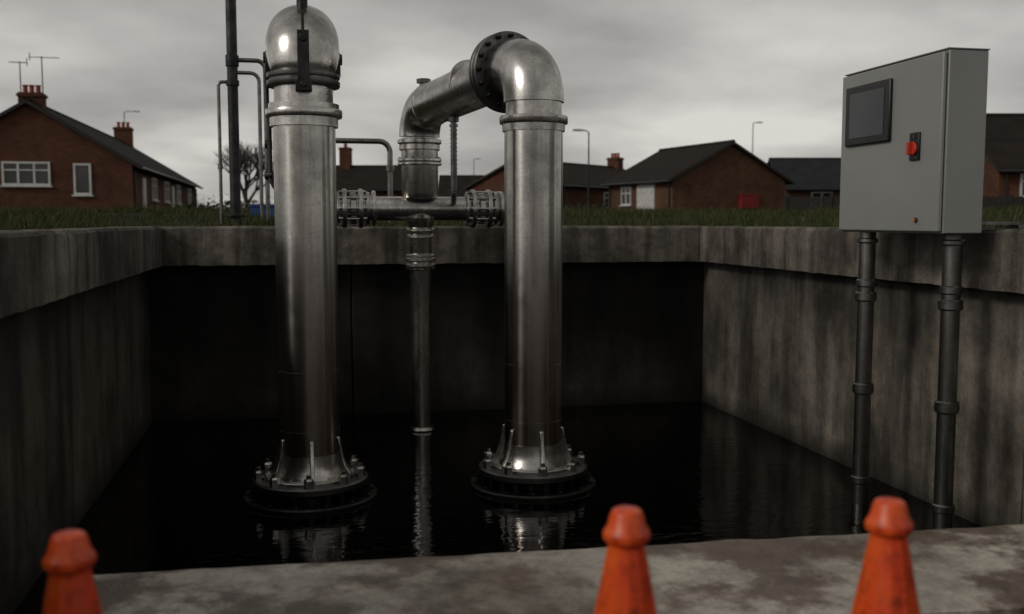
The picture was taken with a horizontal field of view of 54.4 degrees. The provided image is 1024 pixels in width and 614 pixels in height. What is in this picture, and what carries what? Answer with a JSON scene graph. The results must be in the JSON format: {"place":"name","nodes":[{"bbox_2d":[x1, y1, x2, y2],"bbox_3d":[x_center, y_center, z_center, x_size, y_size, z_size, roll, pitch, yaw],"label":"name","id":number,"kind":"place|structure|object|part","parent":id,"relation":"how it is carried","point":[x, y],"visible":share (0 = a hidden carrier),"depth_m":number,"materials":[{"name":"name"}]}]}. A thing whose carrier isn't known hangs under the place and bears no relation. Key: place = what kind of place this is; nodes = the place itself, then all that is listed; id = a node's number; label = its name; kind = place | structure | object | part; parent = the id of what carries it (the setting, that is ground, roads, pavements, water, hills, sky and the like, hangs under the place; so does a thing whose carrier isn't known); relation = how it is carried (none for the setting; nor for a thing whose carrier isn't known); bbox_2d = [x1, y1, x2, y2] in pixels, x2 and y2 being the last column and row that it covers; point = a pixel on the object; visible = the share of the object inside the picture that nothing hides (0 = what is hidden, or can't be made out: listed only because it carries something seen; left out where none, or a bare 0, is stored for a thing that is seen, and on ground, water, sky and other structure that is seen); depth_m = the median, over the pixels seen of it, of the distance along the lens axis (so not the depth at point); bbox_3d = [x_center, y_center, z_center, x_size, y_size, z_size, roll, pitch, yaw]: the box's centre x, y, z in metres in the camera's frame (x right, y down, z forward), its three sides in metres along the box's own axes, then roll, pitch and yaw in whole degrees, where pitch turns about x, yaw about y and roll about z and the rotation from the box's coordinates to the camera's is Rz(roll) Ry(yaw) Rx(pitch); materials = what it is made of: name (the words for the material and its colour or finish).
{"place":"outdoors","nodes":[
{"label":"outdoors","id":0,"kind":"place"},
{"bbox_2d":[13,401,981,613],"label":"water","id":1,"kind":"structure","parent":0,"point":[170,496],"depth_m":6.54,"materials":[{"name":"black liquid"}]},
{"bbox_2d":[242,0,376,514],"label":"steel pump pipe","id":2,"kind":"object","parent":1,"relation":"in","point":[310,470],"visible":1,"depth_m":6.28,"materials":[{"name":"metal"}]},
{"bbox_2d":[337,116,503,431],"bbox_3d":[-0.712,-0.163,8.280,2.212,2.810,0.908,-1,5,-12],"label":"pipe manifold","id":3,"kind":"object","parent":1,"relation":"in","point":[420,207],"visible":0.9,"depth_m":8.42,"materials":[{"name":"metal"}]},
{"bbox_2d":[399,31,595,500],"bbox_3d":[-0.150,-0.375,7.552,0.870,3.178,2.593,-2,5,-20],"label":"steel pump pipe","id":4,"kind":"object","parent":1,"relation":"in","point":[516,77],"visible":0.98,"depth_m":6.62,"materials":[{"name":"metal"}]},
{"bbox_2d":[0,200,1023,229],"bbox_3d":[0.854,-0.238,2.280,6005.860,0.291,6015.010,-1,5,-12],"label":"ground","id":5,"kind":"structure","parent":0,"point":[129,215],"depth_m":11.64,"materials":[{"name":"green plant"}]},
{"bbox_2d":[0,104,195,209],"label":"walls","id":6,"kind":"structure","parent":5,"relation":"on","point":[28,133],"depth_m":44.46,"materials":[{"name":"red brick"}]},
{"bbox_2d":[0,161,191,204],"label":"window frames","id":7,"kind":"structure","parent":6,"relation":"attached to","point":[35,184],"depth_m":44.34,"materials":[{"name":"white plastic"}]},
{"bbox_2d":[4,163,190,203],"bbox_3d":[-20.670,-6.671,55.859,5.824,1.510,25.647,1,5,6],"label":"window glass","id":8,"kind":"object","parent":7,"relation":"in","point":[82,178],"visible":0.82,"depth_m":44.27,"materials":[{"name":"grey glass"}]},
{"bbox_2d":[0,97,200,186],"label":"roof","id":9,"kind":"structure","parent":6,"relation":"on","point":[133,154],"depth_m":52.63,"materials":[{"name":"grey tile"}]},
{"bbox_2d":[0,99,139,167],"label":"bargeboards","id":10,"kind":"object","parent":9,"relation":"attached to","point":[67,125],"visible":1,"depth_m":44.10,"materials":[{"name":"wood"}]},
{"bbox_2d":[16,92,133,147],"bbox_3d":[-24.050,-10.355,56.397,1.220,1.800,24.760,-1,5,-12],"label":"chimney","id":11,"kind":"object","parent":9,"relation":"on","point":[125,134],"visible":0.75,"depth_m":45.24,"materials":[{"name":"red brick"}]},
{"bbox_2d":[9,58,27,91],"bbox_3d":[-22.088,-10.246,44.594,0.780,1.800,0.440,-1,5,-12],"label":"tv antenna","id":12,"kind":"object","parent":11,"relation":"attached to","point":[19,62],"visible":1,"depth_m":44.58,"materials":[{"name":"grey metal"}]},
{"bbox_2d":[29,52,57,92],"bbox_3d":[-21.032,-10.390,44.806,1.300,2.050,0.440,-1,5,-12],"label":"tv antenna","id":13,"kind":"object","parent":11,"relation":"attached to","point":[41,57],"visible":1,"depth_m":44.75,"materials":[{"name":"grey metal"}]},
{"bbox_2d":[22,85,129,126],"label":"chimney pots","id":14,"kind":"object","parent":11,"relation":"on","point":[31,88],"visible":0.94,"depth_m":44.70,"materials":[{"name":"red ceramic"}]},
{"bbox_2d":[142,178,174,207],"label":"doors","id":15,"kind":"structure","parent":6,"relation":"attached to","point":[144,194],"depth_m":48.41,"materials":[{"name":"white plastic"}]},
{"bbox_2d":[134,166,202,209],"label":"gutters","id":16,"kind":"object","parent":6,"relation":"attached to","point":[157,173],"visible":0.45,"depth_m":49.07,"materials":[{"name":"black plastic"}]},
{"bbox_2d":[197,193,272,208],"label":"distant tree row","id":17,"kind":"object","parent":5,"relation":"on","point":[223,202],"visible":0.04,"depth_m":139.88,"materials":[{"name":"green plant"}]},
{"bbox_2d":[217,0,269,223],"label":"pipes","id":18,"kind":"object","parent":5,"relation":"on","point":[232,61],"visible":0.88,"depth_m":10.47,"materials":[{"name":"metal"}]},
{"bbox_2d":[214,139,272,207],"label":"bare tree","id":19,"kind":"object","parent":5,"relation":"on","point":[246,156],"visible":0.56,"depth_m":76.44,"materials":[{"name":"brown plant"}]},
{"bbox_2d":[249,204,273,215],"bbox_3d":[-3.020,-1.174,12.176,0.360,0.160,0.315,-1,5,-12],"label":"blue crate","id":20,"kind":"object","parent":5,"relation":"on","point":[254,208],"visible":0.3,"depth_m":12.02,"materials":[{"name":"plastic"}]},
{"bbox_2d":[336,138,393,222],"bbox_3d":[-1.738,-1.277,10.806,0.924,1.099,0.090,-1,5,-12],"label":"tube guard rail","id":21,"kind":"object","parent":5,"relation":"on","point":[389,166],"visible":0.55,"depth_m":10.82,"materials":[{"name":"metal"}]},
{"bbox_2d":[336,191,402,196],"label":"walls","id":22,"kind":"structure","parent":5,"relation":"on","point":[395,193],"depth_m":85.60,"materials":[{"name":"red brick"}]},
{"bbox_2d":[336,190,401,190],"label":"gutters","id":23,"kind":"object","parent":22,"relation":"attached to","point":[378,190],"visible":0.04,"depth_m":85.07,"materials":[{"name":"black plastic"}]},
{"bbox_2d":[336,165,401,189],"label":"roof","id":24,"kind":"structure","parent":22,"relation":"on","point":[365,177],"depth_m":87.06,"materials":[{"name":"brown tile"}]},
{"bbox_2d":[338,147,352,168],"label":"chimney","id":25,"kind":"object","parent":24,"relation":"on","point":[345,157],"visible":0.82,"depth_m":88.72,"materials":[{"name":"red brick"}]},
{"bbox_2d":[185,199,608,209],"bbox_3d":[-5.240,-6.287,65.011,33.266,1.714,4.077,-1,5,-8],"label":"hedge","id":26,"kind":"object","parent":5,"relation":"on","point":[255,202],"visible":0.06,"depth_m":63.20,"materials":[{"name":"green plant"}]},
{"bbox_2d":[0,226,1023,613],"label":"concrete pit","id":27,"kind":"object","parent":5,"relation":"on","point":[116,344],"visible":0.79,"depth_m":8.19,"materials":[{"name":"grey concrete"}]},
{"bbox_2d":[93,524,1023,613],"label":"concrete ledge","id":28,"kind":"object","parent":27,"relation":"attached to","point":[978,570],"visible":0.88,"depth_m":3.33,"materials":[{"name":"grey concrete"}]},
{"bbox_2d":[42,529,102,613],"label":"traffic cone","id":29,"kind":"object","parent":28,"relation":"on","point":[69,559],"visible":1,"depth_m":1.78,"materials":[{"name":"orange plastic"}]},
{"bbox_2d":[594,505,656,613],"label":"traffic cone","id":30,"kind":"object","parent":28,"relation":"on","point":[625,587],"visible":1,"depth_m":1.87,"materials":[{"name":"orange plastic"}]},
{"bbox_2d":[851,497,920,613],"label":"traffic cone","id":31,"kind":"object","parent":28,"relation":"on","point":[886,584],"visible":1,"depth_m":1.92,"materials":[{"name":"orange plastic"}]},
{"bbox_2d":[839,47,1023,528],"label":"electrical control cabinet","id":32,"kind":"object","parent":27,"relation":"on","point":[913,144],"visible":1,"depth_m":5.67,"materials":[{"name":"metal"}]},
{"bbox_3d":[2.227,-0.937,5.892,0.024,0.970,1.024,-1,5,-12],"label":"door","id":33,"kind":"part","parent":32,"relation":"part of","materials":[{"name":"paint"}]},
{"bbox_2d":[463,185,608,205],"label":"gutters","id":34,"kind":"object","parent":5,"relation":"on","point":[580,186],"visible":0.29,"depth_m":68.25,"materials":[{"name":"black plastic"}]},
{"bbox_2d":[471,168,608,208],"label":"walls","id":35,"kind":"structure","parent":5,"relation":"on","point":[495,183],"depth_m":70.20,"materials":[{"name":"red brick"}]},
{"bbox_2d":[466,162,624,188],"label":"roof","id":36,"kind":"structure","parent":35,"relation":"on","point":[577,174],"depth_m":72.76,"materials":[{"name":"brown tile"}]},
{"bbox_2d":[465,165,564,188],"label":"bargeboards","id":37,"kind":"object","parent":36,"relation":"attached to","point":[486,175],"visible":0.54,"depth_m":70.69,"materials":[{"name":"black wood"}]},
{"bbox_2d":[606,157,623,169],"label":"chimney","id":38,"kind":"object","parent":36,"relation":"on","point":[616,163],"visible":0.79,"depth_m":79.37,"materials":[{"name":"red brick"}]},
{"bbox_2d":[611,153,619,156],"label":"chimney pots","id":39,"kind":"object","parent":38,"relation":"on","point":[615,155],"visible":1,"depth_m":79.60,"materials":[{"name":"ceramic"}]},
{"bbox_2d":[572,129,589,209],"bbox_3d":[4.136,-7.843,59.404,1.080,5.480,0.250,-1,5,-12],"label":"street lamp","id":40,"kind":"object","parent":5,"relation":"on","point":[588,203],"visible":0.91,"depth_m":59.40,"materials":[{"name":"grey metal"}]},
{"bbox_2d":[608,145,784,210],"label":"walls","id":41,"kind":"structure","parent":5,"relation":"on","point":[725,177],"depth_m":57.00,"materials":[{"name":"brown brick"}]},
{"bbox_2d":[619,187,631,205],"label":"window frames","id":42,"kind":"structure","parent":41,"relation":"attached to","point":[630,203],"depth_m":60.35,"materials":[{"name":"white plastic"}]},
{"bbox_2d":[622,188,629,203],"bbox_3d":[6.949,-6.734,60.408,0.019,1.060,1.160,-2,5,-23],"label":"window glass","id":43,"kind":"object","parent":42,"relation":"in","point":[628,197],"visible":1,"depth_m":60.31,"materials":[{"name":"grey glass"}]},
{"bbox_2d":[637,183,654,209],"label":"doors","id":44,"kind":"structure","parent":41,"relation":"attached to","point":[646,195],"depth_m":58.16,"materials":[{"name":"white plastic"}]},
{"bbox_2d":[602,140,791,183],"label":"roof","id":45,"kind":"structure","parent":41,"relation":"on","point":[666,163],"depth_m":58.99,"materials":[{"name":"grey tile"}]},
{"bbox_2d":[670,142,793,183],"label":"bargeboards","id":46,"kind":"object","parent":45,"relation":"attached to","point":[724,148],"visible":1,"depth_m":56.60,"materials":[{"name":"black wood"}]},
{"bbox_2d":[738,194,759,208],"bbox_3d":[13.665,-6.084,57.447,1.300,0.810,0.365,-2,5,-23],"label":"red utility box","id":47,"kind":"object","parent":41,"relation":"attached to","point":[750,201],"visible":0.98,"depth_m":57.27,"materials":[{"name":"paint"}]},
{"bbox_2d":[600,180,794,207],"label":"gutters","id":48,"kind":"object","parent":5,"relation":"on","point":[633,183],"visible":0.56,"depth_m":58.52,"materials":[{"name":"black plastic"}]},
{"bbox_2d":[752,122,762,153],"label":"street lamp","id":49,"kind":"object","parent":5,"relation":"on","point":[752,136],"visible":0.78,"depth_m":98.83,"materials":[{"name":"grey metal"}]},
{"bbox_2d":[770,165,839,207],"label":"walls","id":50,"kind":"structure","parent":5,"relation":"on","point":[805,193],"depth_m":70.42,"materials":[{"name":"brown brick"}]},
{"bbox_2d":[768,158,840,188],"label":"roof","id":51,"kind":"structure","parent":50,"relation":"on","point":[813,173],"depth_m":72.28,"materials":[{"name":"tile"}]},
{"bbox_2d":[811,192,832,206],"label":"window frames","id":52,"kind":"structure","parent":50,"relation":"attached to","point":[821,194],"depth_m":70.35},
{"bbox_2d":[813,193,830,205],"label":"window glass","id":53,"kind":"object","parent":52,"relation":"in","point":[824,194],"visible":0.18,"depth_m":70.40,"materials":[{"name":"black glass"}]},
{"bbox_2d":[785,189,839,195],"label":"gutters","id":54,"kind":"object","parent":5,"relation":"on","point":[790,190],"visible":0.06,"depth_m":69.96,"materials":[{"name":"black plastic"}]},
{"bbox_2d":[784,194,1023,211],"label":"wooden fence","id":55,"kind":"object","parent":5,"relation":"on","point":[808,202],"visible":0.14,"depth_m":39.81,"materials":[{"name":"brown wood"}]},
{"bbox_2d":[983,157,1019,207],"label":"walls","id":56,"kind":"structure","parent":5,"relation":"on","point":[994,183],"depth_m":45.56,"materials":[{"name":"red brick"}]},
{"bbox_2d":[985,113,1023,169],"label":"roof","id":57,"kind":"structure","parent":56,"relation":"on","point":[1004,141],"depth_m":47.18,"materials":[{"name":"grey tile"}]},
{"bbox_2d":[985,153,997,171],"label":"bargeboards","id":58,"kind":"object","parent":57,"relation":"attached to","point":[991,163],"visible":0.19,"depth_m":45.57,"materials":[{"name":"black wood"}]},
{"bbox_2d":[1019,173,1023,196],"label":"window frames","id":59,"kind":"structure","parent":56,"relation":"attached to","point":[1021,182],"depth_m":45.36,"materials":[{"name":"white plastic"}]},
{"bbox_2d":[998,170,1023,196],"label":"gutters","id":60,"kind":"object","parent":5,"relation":"on","point":[1010,171],"visible":0.26,"depth_m":44.91,"materials":[{"name":"black plastic"}]},
{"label":"walls","id":61,"kind":"object","parent":5,"relation":"on","visible":0},
{"bbox_2d":[437,175,483,196],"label":"roof","id":62,"kind":"structure","parent":61,"relation":"on","point":[444,187],"depth_m":117.46,"materials":[{"name":"brown tile"}]},
{"bbox_2d":[0,0,1023,207],"label":"sky","id":63,"kind":"structure","parent":0,"point":[642,77],"materials":[{"name":"grey"}]}
]}

